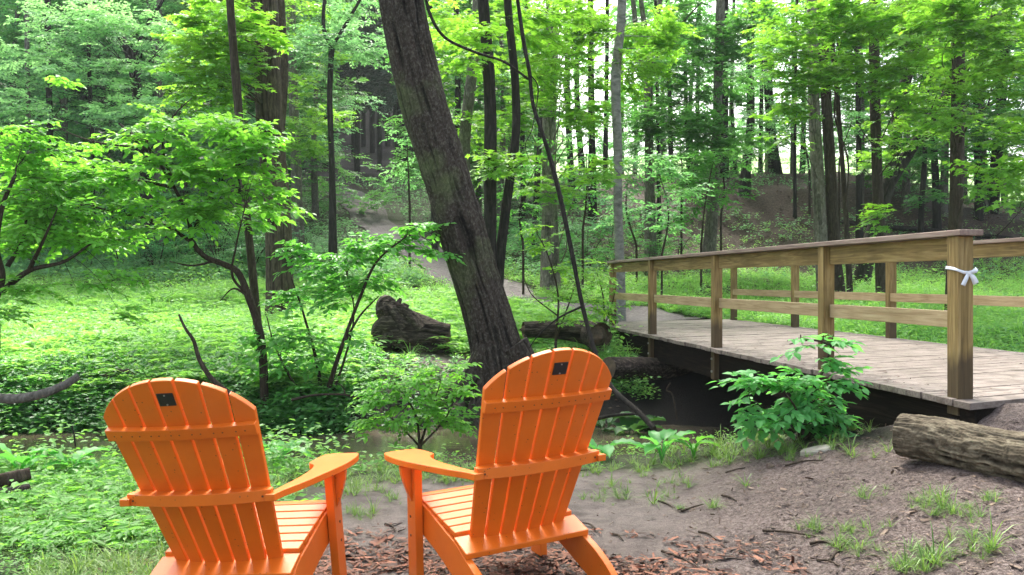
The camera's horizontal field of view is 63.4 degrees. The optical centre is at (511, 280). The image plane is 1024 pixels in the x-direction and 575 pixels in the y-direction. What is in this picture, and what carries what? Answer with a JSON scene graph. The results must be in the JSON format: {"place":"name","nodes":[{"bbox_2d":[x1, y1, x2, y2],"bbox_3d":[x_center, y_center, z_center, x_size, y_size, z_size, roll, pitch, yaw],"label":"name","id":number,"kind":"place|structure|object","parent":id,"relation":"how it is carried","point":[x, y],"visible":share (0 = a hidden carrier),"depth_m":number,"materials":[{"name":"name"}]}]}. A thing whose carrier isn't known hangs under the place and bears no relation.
{"place":"outdoors","nodes":[
{"label":"outdoors","id":0,"kind":"place"},
{"bbox_2d":[0,424,876,470],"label":"creek water","id":1,"kind":"structure","parent":0,"point":[375,443],"depth_m":8.69,"materials":[{"name":"liquid"}]},
{"bbox_2d":[0,0,1023,574],"bbox_3d":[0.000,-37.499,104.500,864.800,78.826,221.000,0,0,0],"label":"ground","id":2,"kind":"structure","parent":0,"point":[698,400],"depth_m":4.82,"materials":[{"name":"soil"}]},
{"bbox_2d":[0,468,30,488],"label":"weathered log","id":3,"kind":"object","parent":2,"relation":"on","point":[21,475],"visible":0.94,"depth_m":5.01,"materials":[{"name":"wood"}]},
{"bbox_2d":[0,443,64,468],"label":"broadleaf plant","id":4,"kind":"object","parent":2,"relation":"on","point":[12,459],"visible":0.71,"depth_m":5.57,"materials":[{"name":"green plant"}]},
{"bbox_2d":[0,373,80,403],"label":"cut branch","id":5,"kind":"object","parent":2,"relation":"on","point":[35,395],"visible":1,"depth_m":8.19,"materials":[{"name":"grey plant"}]},
{"bbox_2d":[1,0,96,262],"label":"thin tree","id":6,"kind":"object","parent":2,"relation":"on","point":[26,47],"visible":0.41,"depth_m":23.95,"materials":[{"name":"green plant"}]},
{"bbox_2d":[22,0,113,256],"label":"thin tree","id":7,"kind":"object","parent":2,"relation":"on","point":[49,102],"visible":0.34,"depth_m":24.93,"materials":[{"name":"green plant"}]},
{"bbox_2d":[0,0,137,228],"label":"broadleaf tree","id":8,"kind":"object","parent":2,"relation":"on","point":[14,34],"visible":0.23,"depth_m":27.63,"materials":[{"name":"green plant"}]},
{"bbox_2d":[35,446,108,468],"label":"broadleaf plant","id":9,"kind":"object","parent":2,"relation":"on","point":[81,454],"visible":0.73,"depth_m":5.70,"materials":[{"name":"green plant"}]},
{"bbox_2d":[0,117,158,346],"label":"crooked bush","id":10,"kind":"object","parent":2,"relation":"on","point":[37,160],"visible":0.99,"depth_m":8.76,"materials":[{"name":"green plant"}]},
{"bbox_2d":[0,0,198,252],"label":"broadleaf tree","id":11,"kind":"object","parent":2,"relation":"on","point":[64,101],"visible":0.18,"depth_m":27.69,"materials":[{"name":"green plant"}]},
{"bbox_2d":[61,7,143,263],"bbox_3d":[-12.386,-7.629,24.930,3.732,14.531,3.762,0,0,-17],"label":"thin tree","id":12,"kind":"object","parent":2,"relation":"on","point":[89,53],"visible":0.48,"depth_m":24.95,"materials":[{"name":"green plant"}]},
{"bbox_2d":[2,0,213,221],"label":"broadleaf tree","id":13,"kind":"object","parent":2,"relation":"on","point":[106,42],"visible":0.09,"depth_m":30.57,"materials":[{"name":"green plant"}]},
{"bbox_2d":[0,0,249,269],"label":"arching tree","id":14,"kind":"object","parent":2,"relation":"on","point":[104,20],"visible":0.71,"depth_m":21.49,"materials":[{"name":"green plant"}]},
{"bbox_2d":[14,0,235,244],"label":"broadleaf tree","id":15,"kind":"object","parent":2,"relation":"on","point":[147,4],"visible":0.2,"depth_m":27.19,"materials":[{"name":"green plant"}]},
{"bbox_2d":[100,199,207,270],"bbox_3d":[-10.070,-1.169,23.009,2.201,2.110,3.566,0,0,6],"label":"understory shrub","id":16,"kind":"object","parent":2,"relation":"on","point":[154,248],"visible":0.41,"depth_m":22.72,"materials":[{"name":"green plant"}]},
{"bbox_2d":[0,75,316,411],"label":"layered bush","id":17,"kind":"object","parent":2,"relation":"on","point":[222,134],"visible":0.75,"depth_m":9.44,"materials":[{"name":"green plant"}]},
{"bbox_2d":[77,0,259,224],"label":"broadleaf tree","id":18,"kind":"object","parent":2,"relation":"on","point":[184,189],"visible":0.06,"depth_m":29.98,"materials":[{"name":"green plant"}]},
{"bbox_2d":[140,0,202,249],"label":"thin tree","id":19,"kind":"object","parent":2,"relation":"on","point":[161,92],"visible":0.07,"depth_m":26.91,"materials":[{"name":"brown plant"}]},
{"bbox_2d":[149,0,293,315],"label":"broad tree","id":20,"kind":"object","parent":2,"relation":"on","point":[269,86],"visible":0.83,"depth_m":14.56,"materials":[{"name":"green plant"}]},
{"bbox_2d":[128,0,332,236],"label":"broadleaf tree","id":21,"kind":"object","parent":2,"relation":"on","point":[252,120],"visible":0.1,"depth_m":30.20,"materials":[{"name":"green plant"}]},
{"bbox_2d":[103,378,358,574],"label":"garden chair","id":22,"kind":"object","parent":2,"relation":"on","point":[164,434],"visible":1,"depth_m":2.99,"materials":[{"name":"orange"}]},
{"bbox_2d":[159,199,308,273],"bbox_3d":[-7.872,-1.148,23.278,3.732,2.071,2.816,0,0,-36],"label":"understory shrub","id":23,"kind":"object","parent":2,"relation":"on","point":[218,247],"visible":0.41,"depth_m":22.81,"materials":[{"name":"green plant"}]},
{"bbox_2d":[214,216,297,277],"bbox_3d":[-6.874,-0.958,22.619,2.148,1.992,3.480,0,0,-30],"label":"understory shrub","id":24,"kind":"object","parent":2,"relation":"on","point":[258,250],"visible":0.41,"depth_m":22.65,"materials":[{"name":"green plant"}]},
{"bbox_2d":[226,0,294,351],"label":"slender tree","id":25,"kind":"object","parent":2,"relation":"on","point":[282,44],"visible":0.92,"depth_m":10.96,"materials":[{"name":"brown plant"}]},
{"bbox_2d":[210,1,365,209],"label":"broadleaf tree","id":26,"kind":"object","parent":2,"relation":"on","point":[316,163],"visible":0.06,"depth_m":33.76,"materials":[{"name":"green plant"}]},
{"bbox_2d":[202,0,387,177],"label":"broadleaf tree","id":27,"kind":"object","parent":2,"relation":"on","point":[336,149],"visible":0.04,"depth_m":39.45,"materials":[{"name":"green plant"}]},
{"bbox_2d":[248,0,362,264],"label":"grey tree","id":28,"kind":"object","parent":2,"relation":"on","point":[296,146],"visible":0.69,"depth_m":24.02,"materials":[{"name":"yellow plant"}]},
{"bbox_2d":[243,0,388,225],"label":"broadleaf tree","id":29,"kind":"object","parent":2,"relation":"on","point":[315,192],"visible":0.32,"depth_m":32.92,"materials":[{"name":"green plant"}]},
{"bbox_2d":[286,0,391,274],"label":"forked tree","id":30,"kind":"object","parent":2,"relation":"on","point":[331,44],"visible":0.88,"depth_m":21.96,"materials":[{"name":"green plant"}]},
{"bbox_2d":[230,221,466,409],"bbox_3d":[-1.910,0.420,9.724,2.802,2.263,1.210,0,0,0],"label":"creekside bush","id":31,"kind":"object","parent":2,"relation":"on","point":[352,287],"visible":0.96,"depth_m":9.62,"materials":[{"name":"green plant"}]},
{"bbox_2d":[333,0,380,172],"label":"spruce tree","id":32,"kind":"object","parent":2,"relation":"on","point":[352,74],"visible":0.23,"depth_m":50.99,"materials":[{"name":"green plant"}]},
{"bbox_2d":[352,0,393,171],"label":"spruce tree","id":33,"kind":"object","parent":2,"relation":"on","point":[379,139],"visible":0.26,"depth_m":51.16,"materials":[{"name":"green plant"}]},
{"bbox_2d":[0,411,758,574],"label":"bank weeds","id":34,"kind":"object","parent":2,"relation":"on","point":[44,537],"visible":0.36,"depth_m":4.71,"materials":[{"name":"green plant"}]},
{"bbox_2d":[362,7,396,177],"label":"spruce tree","id":35,"kind":"object","parent":2,"relation":"on","point":[384,75],"visible":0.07,"depth_m":48.05,"materials":[{"name":"green plant"}]},
{"bbox_2d":[370,17,402,181],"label":"spruce tree","id":36,"kind":"object","parent":2,"relation":"on","point":[391,90],"visible":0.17,"depth_m":46.39,"materials":[{"name":"green plant"}]},
{"bbox_2d":[379,129,425,270],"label":"sapling","id":37,"kind":"object","parent":2,"relation":"on","point":[408,187],"visible":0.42,"depth_m":23.99,"materials":[{"name":"green plant"}]},
{"bbox_2d":[371,295,450,353],"bbox_3d":[-1.530,0.672,12.181,1.265,0.920,0.740,0,0,0],"label":"tree stump","id":38,"kind":"object","parent":2,"relation":"on","point":[398,319],"visible":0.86,"depth_m":11.98,"materials":[{"name":"brown wood"}]},
{"bbox_2d":[345,362,481,449],"bbox_3d":[-0.760,1.206,6.503,1.143,1.132,0.663,0,0,0],"label":"bush","id":39,"kind":"object","parent":2,"relation":"on","point":[431,409],"visible":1,"depth_m":6.43,"materials":[{"name":"green plant"}]},
{"bbox_2d":[362,5,483,218],"bbox_3d":[-3.475,-7.062,34.803,6.187,9.326,5.388,0,0,-26],"label":"broadleaf tree","id":40,"kind":"object","parent":2,"relation":"on","point":[399,178],"visible":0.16,"depth_m":34.45,"materials":[{"name":"green plant"}]},
{"bbox_2d":[84,522,811,574],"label":"bark mulch","id":41,"kind":"object","parent":2,"relation":"on","point":[511,565],"visible":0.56,"depth_m":3.72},
{"bbox_2d":[384,348,617,574],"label":"garden chair","id":42,"kind":"object","parent":41,"relation":"on","point":[517,494],"visible":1,"depth_m":3.22,"materials":[{"name":"orange"}]},
{"bbox_2d":[378,0,534,425],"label":"leaning tree","id":43,"kind":"object","parent":2,"relation":"on","point":[497,344],"visible":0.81,"depth_m":9.66,"materials":[{"name":"brown plant"}]},
{"bbox_2d":[425,0,527,79],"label":"grape vine","id":44,"kind":"object","parent":43,"relation":"hanging from","point":[457,44],"visible":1,"depth_m":9.75,"materials":[{"name":"black plant"}]},
{"bbox_2d":[384,0,564,208],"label":"broadleaf tree","id":45,"kind":"object","parent":2,"relation":"on","point":[481,98],"visible":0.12,"depth_m":32.37,"materials":[{"name":"green plant"}]},
{"bbox_2d":[431,0,526,264],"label":"twin tree","id":46,"kind":"object","parent":2,"relation":"on","point":[483,29],"visible":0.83,"depth_m":12.90,"materials":[{"name":"green plant"}]},
{"bbox_2d":[427,0,539,176],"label":"mossy tree","id":47,"kind":"object","parent":2,"relation":"on","point":[467,113],"visible":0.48,"depth_m":18.90,"materials":[{"name":"green plant"}]},
{"bbox_2d":[440,0,538,211],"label":"broadleaf tree","id":48,"kind":"object","parent":2,"relation":"on","point":[480,187],"visible":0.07,"depth_m":35.11,"materials":[{"name":"green plant"}]},
{"bbox_2d":[417,0,566,219],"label":"broadleaf tree","id":49,"kind":"object","parent":2,"relation":"on","point":[462,8],"visible":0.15,"depth_m":32.88,"materials":[{"name":"green plant"}]},
{"bbox_2d":[0,415,1021,574],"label":"grass","id":50,"kind":"structure","parent":2,"relation":"on","point":[119,567],"depth_m":4.00,"materials":[{"name":"plant"}]},
{"bbox_2d":[0,211,1023,399],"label":"meadow plants","id":51,"kind":"object","parent":2,"relation":"on","point":[915,287],"visible":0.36,"depth_m":16.13,"materials":[{"name":"plant"}]},
{"bbox_2d":[0,285,1023,398],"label":"ferns","id":52,"kind":"object","parent":2,"relation":"on","point":[28,343],"visible":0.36,"depth_m":12.31,"materials":[{"name":"plant"}]},
{"bbox_2d":[0,319,1023,435],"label":"bank plants","id":53,"kind":"object","parent":2,"relation":"on","point":[82,408],"visible":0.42,"depth_m":9.65,"materials":[{"name":"green plant"}]},
{"bbox_2d":[2,160,1023,285],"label":"slope undergrowth","id":54,"kind":"object","parent":2,"relation":"on","point":[158,276],"visible":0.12,"depth_m":23.73,"materials":[{"name":"green plant"}]},
{"bbox_2d":[479,153,562,293],"bbox_3d":[0.209,-1.328,20.048,1.943,3.537,1.009,0,0,-9],"label":"sapling","id":55,"kind":"object","parent":2,"relation":"on","point":[520,221],"visible":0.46,"depth_m":19.97,"materials":[{"name":"green plant"}]},
{"bbox_2d":[482,0,585,285],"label":"twin tree","id":56,"kind":"object","parent":2,"relation":"on","point":[544,21],"visible":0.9,"depth_m":13.07,"materials":[{"name":"green plant"}]},
{"bbox_2d":[477,0,644,295],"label":"grey tree","id":57,"kind":"object","parent":2,"relation":"on","point":[579,118],"visible":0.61,"depth_m":16.80,"materials":[{"name":"yellow plant"}]},
{"bbox_2d":[519,320,611,352],"bbox_3d":[0.730,0.766,11.389,1.265,0.427,0.570,0,0,0],"label":"creek log","id":58,"kind":"object","parent":2,"relation":"on","point":[601,334],"visible":0.8,"depth_m":11.36,"materials":[{"name":"brown wood"}]},
{"bbox_2d":[515,225,622,348],"bbox_3d":[0.751,0.288,11.008,1.467,2.055,0.877,0,0,0],"label":"bright bush","id":59,"kind":"object","parent":2,"relation":"on","point":[566,270],"visible":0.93,"depth_m":10.97,"materials":[{"name":"green plant"}]},
{"bbox_2d":[529,137,612,290],"bbox_3d":[1.376,-1.460,18.930,2.240,3.683,1.157,0,0,0],"label":"sapling","id":60,"kind":"object","parent":2,"relation":"on","point":[586,187],"visible":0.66,"depth_m":18.98,"materials":[{"name":"green plant"}]},
{"bbox_2d":[532,227,614,270],"bbox_3d":[1.852,-0.802,22.779,2.610,1.373,1.969,0,0,0],"label":"understory shrub","id":61,"kind":"object","parent":2,"relation":"on","point":[563,245],"visible":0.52,"depth_m":22.73,"materials":[{"name":"green plant"}]},
{"bbox_2d":[516,0,655,430],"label":"grape vine","id":62,"kind":"object","parent":2,"relation":"on","point":[634,408],"visible":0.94,"depth_m":9.41,"materials":[{"name":"black plant"}]},
{"bbox_2d":[560,0,611,221],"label":"thin tree","id":63,"kind":"object","parent":2,"relation":"on","point":[593,148],"visible":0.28,"depth_m":26.90,"materials":[{"name":"brown plant"}]},
{"bbox_2d":[561,0,631,184],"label":"thin tree","id":64,"kind":"object","parent":2,"relation":"on","point":[605,139],"visible":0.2,"depth_m":30.93,"materials":[{"name":"brown plant"}]},
{"bbox_2d":[576,273,631,322],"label":"bright bush","id":65,"kind":"object","parent":2,"relation":"on","point":[594,316],"visible":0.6,"depth_m":12.12,"materials":[{"name":"green plant"}]},
{"bbox_2d":[589,155,652,285],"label":"sapling","id":66,"kind":"object","parent":2,"relation":"on","point":[628,169],"visible":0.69,"depth_m":19.99,"materials":[{"name":"green plant"}]},
{"bbox_2d":[572,0,678,173],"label":"broadleaf tree","id":67,"kind":"object","parent":2,"relation":"on","point":[596,93],"visible":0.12,"depth_m":39.72,"materials":[{"name":"green plant"}]},
{"bbox_2d":[574,0,682,174],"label":"broadleaf tree","id":68,"kind":"object","parent":2,"relation":"on","point":[602,74],"visible":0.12,"depth_m":39.90,"materials":[{"name":"green plant"}]},
{"bbox_2d":[602,411,665,435],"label":"broadleaf plant","id":69,"kind":"object","parent":2,"relation":"on","point":[632,423],"visible":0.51,"depth_m":9.25,"materials":[{"name":"green plant"}]},
{"bbox_2d":[569,0,704,320],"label":"pale tree","id":70,"kind":"object","parent":2,"relation":"on","point":[661,40],"visible":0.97,"depth_m":15.17,"materials":[{"name":"green plant"}]},
{"bbox_2d":[603,357,692,379],"bbox_3d":[1.844,1.126,10.543,1.632,0.389,0.298,0,0,-34],"label":"abutment log","id":71,"kind":"object","parent":2,"relation":"on","point":[639,367],"visible":0.68,"depth_m":10.24,"materials":[{"name":"brown wood"}]},
{"bbox_2d":[298,421,1023,574],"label":"soil crumbs","id":72,"kind":"object","parent":2,"relation":"on","point":[884,531],"visible":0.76,"depth_m":3.93,"materials":[{"name":"brown soil"}]},
{"bbox_2d":[609,0,712,173],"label":"broadleaf tree","id":73,"kind":"object","parent":2,"relation":"on","point":[626,96],"visible":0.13,"depth_m":35.73,"materials":[{"name":"green plant"}]},
{"bbox_2d":[635,429,695,462],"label":"broadleaf plant","id":74,"kind":"object","parent":2,"relation":"on","point":[656,438],"visible":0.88,"depth_m":5.98,"materials":[{"name":"green plant"}]},
{"bbox_2d":[597,0,741,277],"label":"forked tree","id":75,"kind":"object","parent":2,"relation":"on","point":[649,127],"visible":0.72,"depth_m":21.53,"materials":[{"name":"green plant"}]},
{"bbox_2d":[625,144,716,294],"bbox_3d":[3.277,-1.117,17.034,1.797,3.381,1.205,0,0,-21],"label":"sapling","id":76,"kind":"object","parent":2,"relation":"on","point":[676,174],"visible":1,"depth_m":17.01,"materials":[{"name":"green plant"}]},
{"bbox_2d":[636,134,721,253],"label":"sapling","id":77,"kind":"object","parent":2,"relation":"on","point":[663,179],"visible":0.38,"depth_m":23.00,"materials":[{"name":"green plant"}]},
{"bbox_2d":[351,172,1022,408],"bbox_3d":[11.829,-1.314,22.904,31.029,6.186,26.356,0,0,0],"label":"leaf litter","id":78,"kind":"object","parent":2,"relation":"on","point":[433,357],"visible":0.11,"depth_m":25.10,"materials":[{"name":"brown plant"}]},
{"bbox_2d":[627,0,756,172],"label":"broadleaf tree","id":79,"kind":"object","parent":2,"relation":"on","point":[706,16],"visible":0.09,"depth_m":35.71,"materials":[{"name":"green plant"}]},
{"bbox_2d":[658,148,748,292],"bbox_3d":[4.378,-1.336,18.996,2.102,3.367,1.229,0,0,0],"label":"sapling","id":80,"kind":"object","parent":2,"relation":"on","point":[702,172],"visible":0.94,"depth_m":18.99,"materials":[{"name":"green plant"}]},
{"bbox_2d":[645,0,787,277],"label":"straight tree","id":81,"kind":"object","parent":2,"relation":"on","point":[723,25],"visible":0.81,"depth_m":21.36,"materials":[{"name":"green plant"}]},
{"bbox_2d":[690,125,760,250],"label":"sapling","id":82,"kind":"object","parent":2,"relation":"on","point":[725,161],"visible":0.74,"depth_m":20.98,"materials":[{"name":"green plant"}]},
{"bbox_2d":[701,0,820,194],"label":"black tree","id":83,"kind":"object","parent":2,"relation":"on","point":[745,173],"visible":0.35,"depth_m":28.29,"materials":[{"name":"green plant"}]},
{"bbox_2d":[707,333,873,450],"bbox_3d":[1.839,0.758,5.454,1.079,0.804,0.706,0,0,0],"label":"bush","id":84,"kind":"object","parent":2,"relation":"on","point":[799,409],"visible":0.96,"depth_m":5.39,"materials":[{"name":"green plant"}]},
{"bbox_2d":[729,0,851,173],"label":"broadleaf tree","id":85,"kind":"object","parent":2,"relation":"on","point":[787,133],"visible":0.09,"depth_m":33.00,"materials":[{"name":"green plant"}]},
{"bbox_2d":[762,0,821,218],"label":"thin tree","id":86,"kind":"object","parent":2,"relation":"on","point":[795,176],"visible":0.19,"depth_m":26.96,"materials":[{"name":"brown plant"}]},
{"bbox_2d":[733,0,851,290],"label":"paired tree","id":87,"kind":"object","parent":2,"relation":"on","point":[796,42],"visible":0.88,"depth_m":15.32,"materials":[{"name":"green plant"}]},
{"bbox_2d":[729,0,868,173],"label":"ridge tree","id":88,"kind":"object","parent":2,"relation":"on","point":[776,165],"visible":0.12,"depth_m":32.83,"materials":[{"name":"green plant"}]},
{"bbox_2d":[607,229,1023,427],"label":"footbridge","id":89,"kind":"object","parent":2,"relation":"on","point":[955,365],"visible":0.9,"depth_m":7.06,"materials":[{"name":"brown wood"}]},
{"bbox_2d":[798,109,884,239],"bbox_3d":[9.563,-2.863,24.029,2.494,4.321,1.177,0,0,0],"label":"sapling","id":90,"kind":"object","parent":2,"relation":"on","point":[859,114],"visible":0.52,"depth_m":23.98,"materials":[{"name":"green plant"}]},
{"bbox_2d":[809,0,903,291],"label":"paired tree","id":91,"kind":"object","parent":2,"relation":"on","point":[831,183],"visible":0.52,"depth_m":17.89,"materials":[{"name":"green plant"}]},
{"bbox_2d":[838,3,885,238],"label":"thin tree","id":92,"kind":"object","parent":2,"relation":"on","point":[859,232],"visible":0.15,"depth_m":24.93,"materials":[{"name":"brown plant"}]},
{"bbox_2d":[791,0,951,300],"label":"slim tree","id":93,"kind":"object","parent":2,"relation":"on","point":[836,13],"visible":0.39,"depth_m":15.10,"materials":[{"name":"green plant"}]},
{"bbox_2d":[768,0,979,203],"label":"broadleaf tree","id":94,"kind":"object","parent":2,"relation":"on","point":[864,105],"visible":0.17,"depth_m":27.88,"materials":[{"name":"green plant"}]},
{"bbox_2d":[815,0,957,292],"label":"slim tree","id":95,"kind":"object","parent":2,"relation":"on","point":[879,211],"visible":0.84,"depth_m":14.37,"materials":[{"name":"green plant"}]},
{"bbox_2d":[881,1,935,232],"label":"thin tree","id":96,"kind":"object","parent":2,"relation":"on","point":[920,227],"visible":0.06,"depth_m":23.94,"materials":[{"name":"brown plant"}]},
{"bbox_2d":[806,0,1023,211],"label":"broadleaf tree","id":97,"kind":"object","parent":2,"relation":"on","point":[906,188],"visible":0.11,"depth_m":27.07,"materials":[{"name":"green plant"}]},
{"bbox_2d":[841,219,1020,238],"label":"fallen tree","id":98,"kind":"object","parent":2,"relation":"on","point":[911,229],"visible":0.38,"depth_m":25.57,"materials":[{"name":"wood"}]},
{"bbox_2d":[844,1,1023,216],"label":"broadleaf tree","id":99,"kind":"object","parent":2,"relation":"on","point":[944,189],"visible":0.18,"depth_m":27.03,"materials":[{"name":"green plant"}]},
{"bbox_2d":[851,1,1023,287],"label":"leaning tree","id":100,"kind":"object","parent":2,"relation":"on","point":[894,170],"visible":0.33,"depth_m":18.51,"materials":[{"name":"green plant"}]},
{"bbox_2d":[860,3,1023,214],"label":"dark tree","id":101,"kind":"object","parent":2,"relation":"on","point":[933,196],"visible":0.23,"depth_m":24.89,"materials":[{"name":"green plant"}]},
{"bbox_2d":[918,21,978,228],"bbox_3d":[12.661,-8.457,25.908,3.374,14.118,3.398,0,0,35],"label":"thin tree","id":102,"kind":"object","parent":2,"relation":"on","point":[936,216],"visible":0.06,"depth_m":25.91,"materials":[{"name":"brown plant"}]},
{"bbox_2d":[883,0,1023,309],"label":"straight tree","id":103,"kind":"object","parent":2,"relation":"on","point":[960,29],"visible":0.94,"depth_m":12.07,"materials":[{"name":"green plant"}]},
{"bbox_2d":[892,413,1023,482],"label":"fallen log","id":104,"kind":"object","parent":2,"relation":"on","point":[987,450],"visible":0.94,"depth_m":4.16,"materials":[{"name":"wood"}]},
{"bbox_2d":[912,0,1023,213],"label":"broadleaf tree","id":105,"kind":"object","parent":2,"relation":"on","point":[984,154],"visible":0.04,"depth_m":27.76,"materials":[{"name":"green plant"}]},
{"bbox_2d":[318,186,708,321],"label":"path","id":106,"kind":"structure","parent":0,"point":[378,221],"depth_m":25.09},
{"bbox_2d":[530,0,1022,161],"label":"sky","id":107,"kind":"structure","parent":0,"point":[598,3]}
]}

